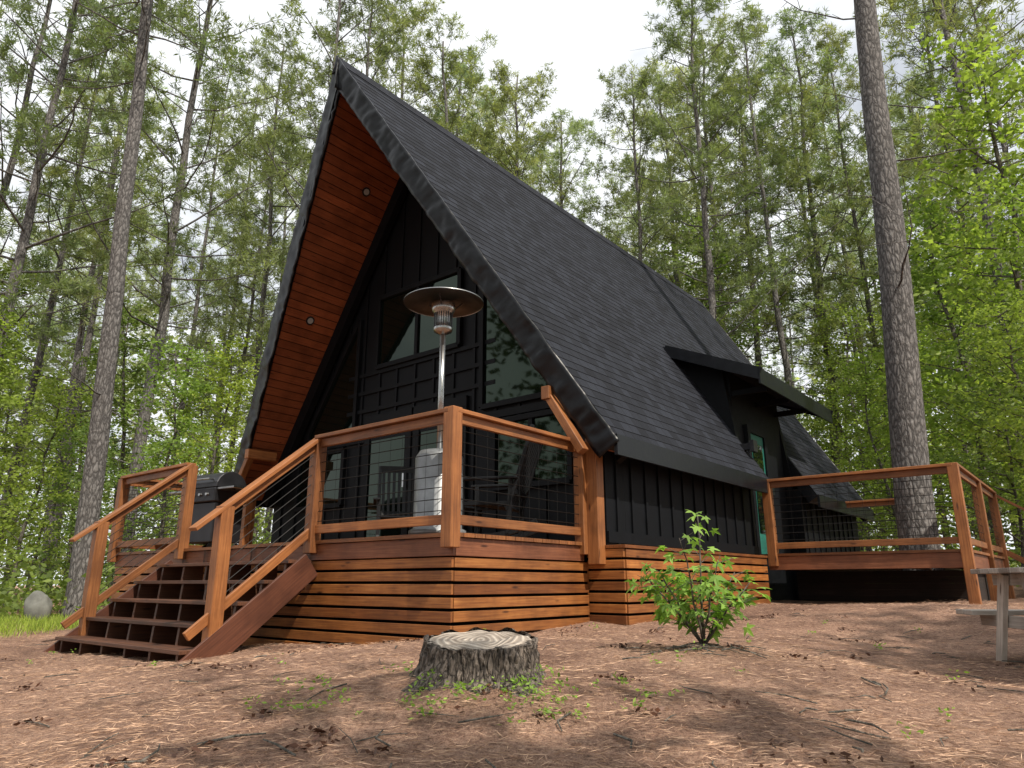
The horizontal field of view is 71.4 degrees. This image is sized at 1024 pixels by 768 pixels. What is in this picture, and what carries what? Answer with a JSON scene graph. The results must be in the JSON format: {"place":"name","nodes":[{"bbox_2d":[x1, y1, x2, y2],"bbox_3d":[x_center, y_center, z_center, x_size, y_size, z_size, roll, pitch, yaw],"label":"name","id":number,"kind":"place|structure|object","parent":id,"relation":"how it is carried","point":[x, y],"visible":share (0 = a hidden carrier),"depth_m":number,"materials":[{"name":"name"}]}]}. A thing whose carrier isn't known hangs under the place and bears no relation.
{"place":"outdoors","nodes":[
{"label":"outdoors","id":0,"kind":"place"},
{"bbox_2d":[0,612,78,636],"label":"grass","id":1,"kind":"structure","parent":0,"point":[47,623],"depth_m":10.47,"materials":[{"name":"green plant"}]},
{"bbox_2d":[0,585,1023,767],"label":"ground","id":2,"kind":"structure","parent":0,"point":[729,727],"depth_m":3.56,"materials":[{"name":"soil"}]},
{"bbox_2d":[0,290,57,563],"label":"broadleaf tree","id":3,"kind":"object","parent":2,"relation":"on","point":[12,400],"visible":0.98,"depth_m":17.62,"materials":[{"name":"green plant"}]},
{"bbox_2d":[0,260,57,532],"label":"broadleaf tree","id":4,"kind":"object","parent":2,"relation":"on","point":[5,271],"visible":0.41,"depth_m":22.99,"materials":[{"name":"green plant"}]},
{"bbox_2d":[0,330,74,548],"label":"broadleaf tree","id":5,"kind":"object","parent":2,"relation":"on","point":[24,361],"visible":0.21,"depth_m":30.90,"materials":[{"name":"green plant"}]},
{"bbox_2d":[24,590,52,620],"bbox_3d":[-8.387,3.973,12.595,0.430,0.617,0.440,5,-17,-18],"label":"boulder","id":6,"kind":"object","parent":2,"relation":"on","point":[37,603],"visible":0.71,"depth_m":12.49,"materials":[{"name":"grey stone"}]},
{"bbox_2d":[1,238,92,588],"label":"pine tree","id":7,"kind":"object","parent":2,"relation":"on","point":[31,299],"visible":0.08,"depth_m":53.48,"materials":[{"name":"green plant"}]},
{"bbox_2d":[5,390,90,594],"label":"broadleaf tree","id":8,"kind":"object","parent":2,"relation":"on","point":[38,539],"visible":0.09,"depth_m":36.05,"materials":[{"name":"green plant"}]},
{"bbox_2d":[0,366,110,606],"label":"broadleaf tree","id":9,"kind":"object","parent":2,"relation":"on","point":[55,423],"visible":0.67,"depth_m":20.53,"materials":[{"name":"green plant"}]},
{"bbox_2d":[0,195,136,554],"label":"pine tree","id":10,"kind":"object","parent":2,"relation":"on","point":[54,260],"visible":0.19,"depth_m":49.21,"materials":[{"name":"green plant"}]},
{"bbox_2d":[13,335,130,578],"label":"broadleaf tree","id":11,"kind":"object","parent":2,"relation":"on","point":[93,350],"visible":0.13,"depth_m":39.20,"materials":[{"name":"green plant"}]},
{"bbox_2d":[0,0,155,455],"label":"pine tree","id":12,"kind":"object","parent":2,"relation":"on","point":[40,57],"visible":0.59,"depth_m":25.37,"materials":[{"name":"green plant"}]},
{"bbox_2d":[9,410,151,613],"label":"broadleaf tree","id":13,"kind":"object","parent":2,"relation":"on","point":[70,527],"visible":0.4,"depth_m":17.70,"materials":[{"name":"green plant"}]},
{"bbox_2d":[0,188,160,593],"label":"pine tree","id":14,"kind":"object","parent":2,"relation":"on","point":[73,307],"visible":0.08,"depth_m":46.07,"materials":[{"name":"green plant"}]},
{"bbox_2d":[0,0,184,539],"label":"pine tree","id":15,"kind":"object","parent":2,"relation":"on","point":[52,169],"visible":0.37,"depth_m":27.61,"materials":[{"name":"green plant"}]},
{"bbox_2d":[1,50,207,594],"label":"pine tree","id":16,"kind":"object","parent":2,"relation":"on","point":[89,335],"visible":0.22,"depth_m":35.79,"materials":[{"name":"green plant"}]},
{"bbox_2d":[0,42,210,577],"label":"pine tree","id":17,"kind":"object","parent":2,"relation":"on","point":[78,348],"visible":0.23,"depth_m":35.45,"materials":[{"name":"green plant"}]},
{"bbox_2d":[36,298,179,601],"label":"broadleaf tree","id":18,"kind":"object","parent":2,"relation":"on","point":[124,371],"visible":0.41,"depth_m":24.34,"materials":[{"name":"green plant"}]},
{"bbox_2d":[35,206,180,519],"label":"pine tree","id":19,"kind":"object","parent":2,"relation":"on","point":[130,288],"visible":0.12,"depth_m":44.53,"materials":[{"name":"green plant"}]},
{"bbox_2d":[0,0,221,459],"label":"pine tree","id":20,"kind":"object","parent":2,"relation":"on","point":[26,227],"visible":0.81,"depth_m":20.66,"materials":[{"name":"green plant"}]},
{"bbox_2d":[0,0,250,617],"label":"pine tree","id":21,"kind":"object","parent":2,"relation":"on","point":[90,497],"visible":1,"depth_m":15.93,"materials":[{"name":"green plant"}]},
{"bbox_2d":[64,334,233,566],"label":"broadleaf tree","id":22,"kind":"object","parent":2,"relation":"on","point":[195,386],"visible":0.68,"depth_m":18.68,"materials":[{"name":"green plant"}]},
{"bbox_2d":[109,244,194,534],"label":"pine tree","id":23,"kind":"object","parent":2,"relation":"on","point":[173,289],"visible":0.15,"depth_m":55.88,"materials":[{"name":"green plant"}]},
{"bbox_2d":[26,0,328,584],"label":"pine tree","id":24,"kind":"object","parent":2,"relation":"on","point":[166,275],"visible":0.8,"depth_m":23.80,"materials":[{"name":"green plant"}]},
{"bbox_2d":[112,56,273,536],"bbox_3d":[-14.138,-3.652,32.950,6.710,26.930,6.801,-2,-16,6],"label":"pine tree","id":25,"kind":"object","parent":2,"relation":"on","point":[197,151],"visible":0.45,"depth_m":33.69,"materials":[{"name":"green plant"}]},
{"bbox_2d":[143,347,244,544],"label":"broadleaf tree","id":26,"kind":"object","parent":2,"relation":"on","point":[188,401],"visible":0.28,"depth_m":27.49,"materials":[{"name":"green plant"}]},
{"bbox_2d":[121,329,270,551],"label":"broadleaf tree","id":27,"kind":"object","parent":2,"relation":"on","point":[227,402],"visible":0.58,"depth_m":22.85,"materials":[{"name":"green plant"}]},
{"bbox_2d":[154,217,270,471],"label":"pine tree","id":28,"kind":"object","parent":2,"relation":"on","point":[188,309],"visible":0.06,"depth_m":49.20,"materials":[{"name":"green plant"}]},
{"bbox_2d":[154,72,303,474],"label":"pine tree","id":29,"kind":"object","parent":2,"relation":"on","point":[268,292],"visible":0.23,"depth_m":38.11,"materials":[{"name":"green plant"}]},
{"bbox_2d":[193,334,272,545],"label":"broadleaf tree","id":30,"kind":"object","parent":2,"relation":"on","point":[257,522],"visible":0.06,"depth_m":23.68,"materials":[{"name":"green plant"}]},
{"bbox_2d":[162,132,305,468],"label":"pine tree","id":31,"kind":"object","parent":2,"relation":"on","point":[263,202],"visible":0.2,"depth_m":35.26,"materials":[{"name":"green plant"}]},
{"bbox_2d":[163,25,318,431],"bbox_3d":[-11.365,-4.381,31.039,6.824,27.105,7.333,4,-16,-15],"label":"pine tree","id":32,"kind":"object","parent":2,"relation":"on","point":[267,62],"visible":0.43,"depth_m":32.03,"materials":[{"name":"green plant"}]},
{"bbox_2d":[200,115,308,542],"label":"pine tree","id":33,"kind":"object","parent":2,"relation":"on","point":[236,309],"visible":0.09,"depth_m":38.96,"materials":[{"name":"green plant"}]},
{"bbox_2d":[194,0,413,390],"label":"pine tree","id":34,"kind":"object","parent":2,"relation":"on","point":[335,48],"visible":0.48,"depth_m":27.38,"materials":[{"name":"green plant"}]},
{"bbox_2d":[42,405,593,661],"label":"front deck","id":35,"kind":"structure","parent":2,"relation":"on","point":[178,597],"depth_m":6.96,"materials":[{"name":"brown wood"}]},
{"bbox_2d":[168,472,245,546],"bbox_3d":[-4.281,1.823,10.119,1.440,1.103,0.582,-9,-18,30],"label":"gas grill","id":36,"kind":"object","parent":35,"relation":"on","point":[213,491],"visible":0.53,"depth_m":9.91,"materials":[{"name":"metal"}]},
{"bbox_2d":[373,466,414,536],"bbox_3d":[-1.515,1.618,9.574,0.690,1.164,1.020,3,-16,-10],"label":"rocking chair","id":37,"kind":"object","parent":35,"relation":"on","point":[381,479],"visible":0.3,"depth_m":9.92,"materials":[{"name":"paint"}]},
{"bbox_2d":[403,287,483,534],"bbox_3d":[-0.700,0.237,6.997,0.820,2.470,0.820,0,-16,0],"label":"patio heater","id":38,"kind":"object","parent":35,"relation":"on","point":[443,306],"visible":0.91,"depth_m":7.04,"materials":[{"name":"silver metal"}]},
{"bbox_2d":[462,424,546,536],"bbox_3d":[-0.165,1.088,7.688,1.020,1.164,0.690,-4,-16,14],"label":"rocking chair","id":39,"kind":"object","parent":35,"relation":"on","point":[521,480],"visible":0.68,"depth_m":7.55,"materials":[{"name":"paint"}]},
{"bbox_2d":[253,0,437,273],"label":"pine tree","id":40,"kind":"object","parent":2,"relation":"on","point":[369,32],"visible":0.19,"depth_m":30.41,"materials":[{"name":"green plant"}]},
{"bbox_2d":[288,0,467,159],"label":"pine tree","id":41,"kind":"object","parent":2,"relation":"on","point":[423,18],"visible":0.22,"depth_m":35.43,"materials":[{"name":"green plant"}]},
{"bbox_2d":[392,5,545,186],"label":"pine tree","id":42,"kind":"object","parent":2,"relation":"on","point":[452,65],"visible":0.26,"depth_m":34.56,"materials":[{"name":"green plant"}]},
{"bbox_2d":[415,49,525,181],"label":"pine tree","id":43,"kind":"object","parent":2,"relation":"on","point":[459,86],"visible":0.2,"depth_m":38.08,"materials":[{"name":"green plant"}]},
{"bbox_2d":[401,627,545,697],"bbox_3d":[-0.202,1.491,3.718,1.108,0.398,1.101,0,-16,0],"label":"tree stump","id":44,"kind":"object","parent":2,"relation":"on","point":[483,656],"visible":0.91,"depth_m":3.47,"materials":[{"name":"grey wood"}]},
{"bbox_2d":[453,81,534,167],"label":"pine tree","id":45,"kind":"object","parent":2,"relation":"on","point":[529,126],"visible":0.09,"depth_m":39.29,"materials":[{"name":"green plant"}]},
{"bbox_2d":[27,620,969,738],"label":"weeds","id":46,"kind":"object","parent":2,"relation":"on","point":[514,681],"visible":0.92,"depth_m":3.27,"materials":[{"name":"green plant"}]},
{"bbox_2d":[1,609,1015,767],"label":"bark debris","id":47,"kind":"object","parent":2,"relation":"on","point":[332,729],"visible":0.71,"depth_m":3.15,"materials":[{"name":"brown wood"}]},
{"bbox_2d":[0,240,1022,587],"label":"distant wood","id":48,"kind":"object","parent":2,"relation":"on","point":[64,352],"visible":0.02,"depth_m":45.48,"materials":[{"name":"green plant"}]},
{"bbox_2d":[0,605,1023,767],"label":"fallen twigs","id":49,"kind":"object","parent":2,"relation":"on","point":[697,646],"visible":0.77,"depth_m":3.46,"materials":[{"name":"brown wood"}]},
{"bbox_2d":[0,511,1023,618],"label":"undergrowth","id":50,"kind":"object","parent":2,"relation":"on","point":[7,601],"visible":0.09,"depth_m":15.28,"materials":[{"name":"green plant"}]},
{"bbox_2d":[474,122,549,198],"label":"pine tree","id":51,"kind":"object","parent":2,"relation":"on","point":[504,158],"visible":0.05,"depth_m":38.93,"materials":[{"name":"green plant"}]},
{"bbox_2d":[457,59,628,251],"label":"pine tree","id":52,"kind":"object","parent":2,"relation":"on","point":[503,75],"visible":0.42,"depth_m":33.69,"materials":[{"name":"green plant"}]},
{"bbox_2d":[503,143,592,223],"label":"pine tree","id":53,"kind":"object","parent":2,"relation":"on","point":[569,172],"visible":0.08,"depth_m":40.89,"materials":[{"name":"green plant"}]},
{"bbox_2d":[234,56,874,624],"bbox_3d":[1.383,0.344,14.150,7.834,8.195,12.524,-12,-20,38],"label":"frame cabin","id":54,"kind":"object","parent":2,"relation":"on","point":[660,402],"visible":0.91,"depth_m":10.91,"materials":[{"name":"black wood"}]},
{"bbox_2d":[293,447,346,511],"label":"window","id":55,"kind":"structure","parent":54,"relation":"in","point":[331,465],"depth_m":11.54,"materials":[{"name":"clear glass"}]},
{"bbox_2d":[305,319,363,442],"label":"window","id":56,"kind":"structure","parent":54,"relation":"in","point":[331,414],"depth_m":11.85,"materials":[{"name":"black glass"}]},
{"bbox_2d":[358,407,412,537],"bbox_3d":[-1.908,1.444,10.642,1.070,2.100,0.108,-12,-20,38],"label":"door","id":57,"kind":"structure","parent":54,"relation":"in","point":[407,442],"depth_m":10.74,"materials":[{"name":"black paint"}]},
{"bbox_2d":[374,267,463,369],"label":"window","id":58,"kind":"structure","parent":54,"relation":"in","point":[403,335],"depth_m":11.06,"materials":[{"name":"black glass"}]},
{"bbox_2d":[409,395,468,530],"bbox_3d":[-1.049,1.253,9.966,1.070,2.100,0.108,-12,-20,38],"label":"door","id":59,"kind":"structure","parent":54,"relation":"in","point":[462,401],"depth_m":10.20,"materials":[{"name":"black paint"}]},
{"bbox_2d":[478,291,546,410],"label":"window","id":60,"kind":"structure","parent":54,"relation":"in","point":[516,380],"depth_m":9.64,"materials":[{"name":"black glass"}]},
{"bbox_2d":[490,406,573,490],"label":"window","id":61,"kind":"structure","parent":54,"relation":"in","point":[545,420],"depth_m":8.99,"materials":[{"name":"black glass"}]},
{"bbox_2d":[743,424,770,553],"bbox_3d":[4.162,1.791,11.917,0.070,2.140,0.860,-12,-20,38],"label":"door","id":62,"kind":"structure","parent":54,"relation":"in","point":[761,458],"depth_m":11.85,"materials":[{"name":"teal paint"}]},
{"bbox_2d":[509,107,633,242],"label":"pine tree","id":63,"kind":"object","parent":2,"relation":"on","point":[581,125],"visible":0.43,"depth_m":34.70,"materials":[{"name":"green plant"}]},
{"bbox_2d":[601,151,705,294],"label":"pine tree","id":64,"kind":"object","parent":2,"relation":"on","point":[633,222],"visible":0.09,"depth_m":39.92,"materials":[{"name":"green plant"}]},
{"bbox_2d":[580,50,750,332],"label":"pine tree","id":65,"kind":"object","parent":2,"relation":"on","point":[637,118],"visible":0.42,"depth_m":30.84,"materials":[{"name":"green plant"}]},
{"bbox_2d":[597,57,788,350],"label":"pine tree","id":66,"kind":"object","parent":2,"relation":"on","point":[670,188],"visible":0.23,"depth_m":36.43,"materials":[{"name":"green plant"}]},
{"bbox_2d":[624,510,770,643],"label":"sapling","id":67,"kind":"object","parent":2,"relation":"on","point":[721,609],"visible":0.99,"depth_m":4.92,"materials":[{"name":"green plant"}]},
{"bbox_2d":[629,71,783,323],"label":"pine tree","id":68,"kind":"object","parent":2,"relation":"on","point":[675,178],"visible":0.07,"depth_m":38.15,"materials":[{"name":"green plant"}]},
{"bbox_2d":[612,0,802,383],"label":"pine tree","id":69,"kind":"object","parent":2,"relation":"on","point":[676,43],"visible":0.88,"depth_m":26.10,"materials":[{"name":"green plant"}]},
{"bbox_2d":[648,209,782,368],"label":"broadleaf tree","id":70,"kind":"object","parent":2,"relation":"on","point":[740,344],"visible":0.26,"depth_m":28.18,"materials":[{"name":"green plant"}]},
{"bbox_2d":[635,6,798,357],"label":"pine tree","id":71,"kind":"object","parent":2,"relation":"on","point":[705,138],"visible":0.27,"depth_m":34.44,"materials":[{"name":"green plant"}]},
{"bbox_2d":[652,59,857,418],"bbox_3d":[11.791,-3.634,32.953,9.365,25.915,8.081,13,-20,-37],"label":"pine tree","id":72,"kind":"object","parent":2,"relation":"on","point":[750,201],"visible":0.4,"depth_m":33.37,"materials":[{"name":"green plant"}]},
{"bbox_2d":[660,2,871,437],"bbox_3d":[10.971,-5.026,29.156,7.291,26.586,7.970,8,-19,-27],"label":"pine tree","id":73,"kind":"object","parent":2,"relation":"on","point":[780,330],"visible":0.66,"depth_m":30.37,"materials":[{"name":"green plant"}]},
{"bbox_2d":[762,265,828,429],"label":"pine tree","id":74,"kind":"object","parent":2,"relation":"on","point":[793,371],"visible":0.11,"depth_m":57.89,"materials":[{"name":"green plant"}]},
{"bbox_2d":[725,35,884,490],"bbox_3d":[14.800,-4.850,35.748,8.108,29.621,8.317,3,-16,-12],"label":"pine tree","id":75,"kind":"object","parent":2,"relation":"on","point":[850,219],"visible":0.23,"depth_m":36.69,"materials":[{"name":"green plant"}]},
{"bbox_2d":[729,5,938,471],"bbox_3d":[13.453,-5.150,32.802,9.542,28.642,8.728,12,-18,-38],"label":"pine tree","id":76,"kind":"object","parent":2,"relation":"on","point":[826,62],"visible":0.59,"depth_m":33.66,"materials":[{"name":"green plant"}]},
{"bbox_2d":[796,379,880,539],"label":"broadleaf tree","id":77,"kind":"object","parent":2,"relation":"on","point":[817,432],"visible":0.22,"depth_m":30.64,"materials":[{"name":"green plant"}]},
{"bbox_2d":[794,321,891,550],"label":"broadleaf tree","id":78,"kind":"object","parent":2,"relation":"on","point":[817,376],"visible":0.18,"depth_m":31.07,"materials":[{"name":"green plant"}]},
{"bbox_2d":[760,85,927,550],"bbox_3d":[17.974,-3.867,37.368,8.659,28.608,9.466,-3,-17,4],"label":"pine tree","id":79,"kind":"object","parent":2,"relation":"on","point":[861,296],"visible":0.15,"depth_m":39.21,"materials":[{"name":"green plant"}]},
{"bbox_2d":[791,203,922,550],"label":"pine tree","id":80,"kind":"object","parent":2,"relation":"on","point":[854,348],"visible":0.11,"depth_m":42.45,"materials":[{"name":"green plant"}]},
{"bbox_2d":[772,21,952,468],"bbox_3d":[15.275,-4.826,31.309,6.696,27.128,7.320,-7,-18,20],"label":"pine tree","id":81,"kind":"object","parent":2,"relation":"on","point":[827,33],"visible":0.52,"depth_m":33.43,"materials":[{"name":"green plant"}]},
{"bbox_2d":[795,292,951,550],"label":"broadleaf tree","id":82,"kind":"object","parent":2,"relation":"on","point":[834,353],"visible":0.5,"depth_m":25.33,"materials":[{"name":"green plant"}]},
{"bbox_2d":[733,0,1023,570],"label":"pine tree","id":83,"kind":"object","parent":2,"relation":"on","point":[907,431],"visible":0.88,"depth_m":11.70,"materials":[{"name":"brown plant"}]},
{"bbox_2d":[836,364,945,550],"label":"broadleaf tree","id":84,"kind":"object","parent":2,"relation":"on","point":[874,366],"visible":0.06,"depth_m":31.84,"materials":[{"name":"green plant"}]},
{"bbox_2d":[760,462,1023,604],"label":"side deck","id":85,"kind":"structure","parent":2,"relation":"on","point":[862,576],"depth_m":10.16,"materials":[{"name":"brown wood"}]},
{"bbox_2d":[817,340,971,549],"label":"broadleaf tree","id":86,"kind":"object","parent":2,"relation":"on","point":[884,438],"visible":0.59,"depth_m":19.47,"materials":[{"name":"green plant"}]},
{"bbox_2d":[799,0,1023,449],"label":"pine tree","id":87,"kind":"object","parent":2,"relation":"on","point":[946,27],"visible":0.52,"depth_m":22.68,"materials":[{"name":"green plant"}]},
{"bbox_2d":[841,57,1010,532],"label":"pine tree","id":88,"kind":"object","parent":2,"relation":"on","point":[895,121],"visible":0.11,"depth_m":40.91,"materials":[{"name":"green plant"}]},
{"bbox_2d":[834,0,1023,563],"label":"pine tree","id":89,"kind":"object","parent":2,"relation":"on","point":[899,112],"visible":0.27,"depth_m":30.28,"materials":[{"name":"green plant"}]},
{"bbox_2d":[842,304,1023,550],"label":"broadleaf tree","id":90,"kind":"object","parent":2,"relation":"on","point":[920,346],"visible":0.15,"depth_m":22.54,"materials":[{"name":"green plant"}]},
{"bbox_2d":[856,81,1009,534],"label":"pine tree","id":91,"kind":"object","parent":2,"relation":"on","point":[910,147],"visible":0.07,"depth_m":40.90,"materials":[{"name":"green plant"}]},
{"bbox_2d":[848,251,1022,569],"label":"broadleaf tree","id":92,"kind":"object","parent":2,"relation":"on","point":[861,278],"visible":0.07,"depth_m":28.59,"materials":[{"name":"green plant"}]},
{"bbox_2d":[853,174,1023,552],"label":"broadleaf tree","id":93,"kind":"object","parent":2,"relation":"on","point":[923,280],"visible":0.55,"depth_m":18.91,"materials":[{"name":"green plant"}]},
{"bbox_2d":[864,143,1023,552],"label":"broadleaf tree","id":94,"kind":"object","parent":2,"relation":"on","point":[965,260],"visible":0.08,"depth_m":26.04,"materials":[{"name":"green plant"}]},
{"bbox_2d":[866,8,1023,507],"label":"broadleaf tree","id":95,"kind":"object","parent":2,"relation":"on","point":[970,121],"visible":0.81,"depth_m":18.19,"materials":[{"name":"green plant"}]},
{"bbox_2d":[870,0,1023,389],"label":"pine tree","id":96,"kind":"object","parent":2,"relation":"on","point":[939,88],"visible":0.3,"depth_m":28.76,"materials":[{"name":"green plant"}]},
{"bbox_2d":[900,105,1018,467],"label":"pine tree","id":97,"kind":"object","parent":2,"relation":"on","point":[934,176],"visible":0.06,"depth_m":36.86,"materials":[{"name":"green plant"}]},
{"bbox_2d":[916,310,1008,551],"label":"broadleaf tree","id":98,"kind":"object","parent":2,"relation":"on","point":[964,449],"visible":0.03,"depth_m":31.64,"materials":[{"name":"green plant"}]},
{"bbox_2d":[922,171,1023,520],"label":"broadleaf tree","id":99,"kind":"object","parent":2,"relation":"on","point":[1008,223],"visible":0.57,"depth_m":16.19,"materials":[{"name":"green plant"}]},
{"bbox_2d":[927,332,1023,566],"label":"broadleaf tree","id":100,"kind":"object","parent":2,"relation":"on","point":[1011,474],"visible":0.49,"depth_m":13.87,"materials":[{"name":"green plant"}]},
{"bbox_2d":[927,250,1023,541],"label":"broadleaf tree","id":101,"kind":"object","parent":2,"relation":"on","point":[973,325],"visible":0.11,"depth_m":22.26,"materials":[{"name":"green plant"}]},
{"bbox_2d":[939,283,1023,529],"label":"broadleaf tree","id":102,"kind":"object","parent":2,"relation":"on","point":[1003,342],"visible":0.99,"depth_m":13.07,"materials":[{"name":"green plant"}]},
{"bbox_2d":[956,567,1023,661],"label":"picnic table","id":103,"kind":"object","parent":2,"relation":"on","point":[1001,619],"visible":0.91,"depth_m":5.55,"materials":[{"name":"grey wood"}]},
{"bbox_2d":[961,185,1023,513],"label":"broadleaf tree","id":104,"kind":"object","parent":2,"relation":"on","point":[1007,271],"visible":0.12,"depth_m":19.74,"materials":[{"name":"green plant"}]},
{"bbox_2d":[0,0,1023,584],"label":"sky","id":105,"kind":"structure","parent":0,"point":[580,37],"materials":[{"name":"white"}]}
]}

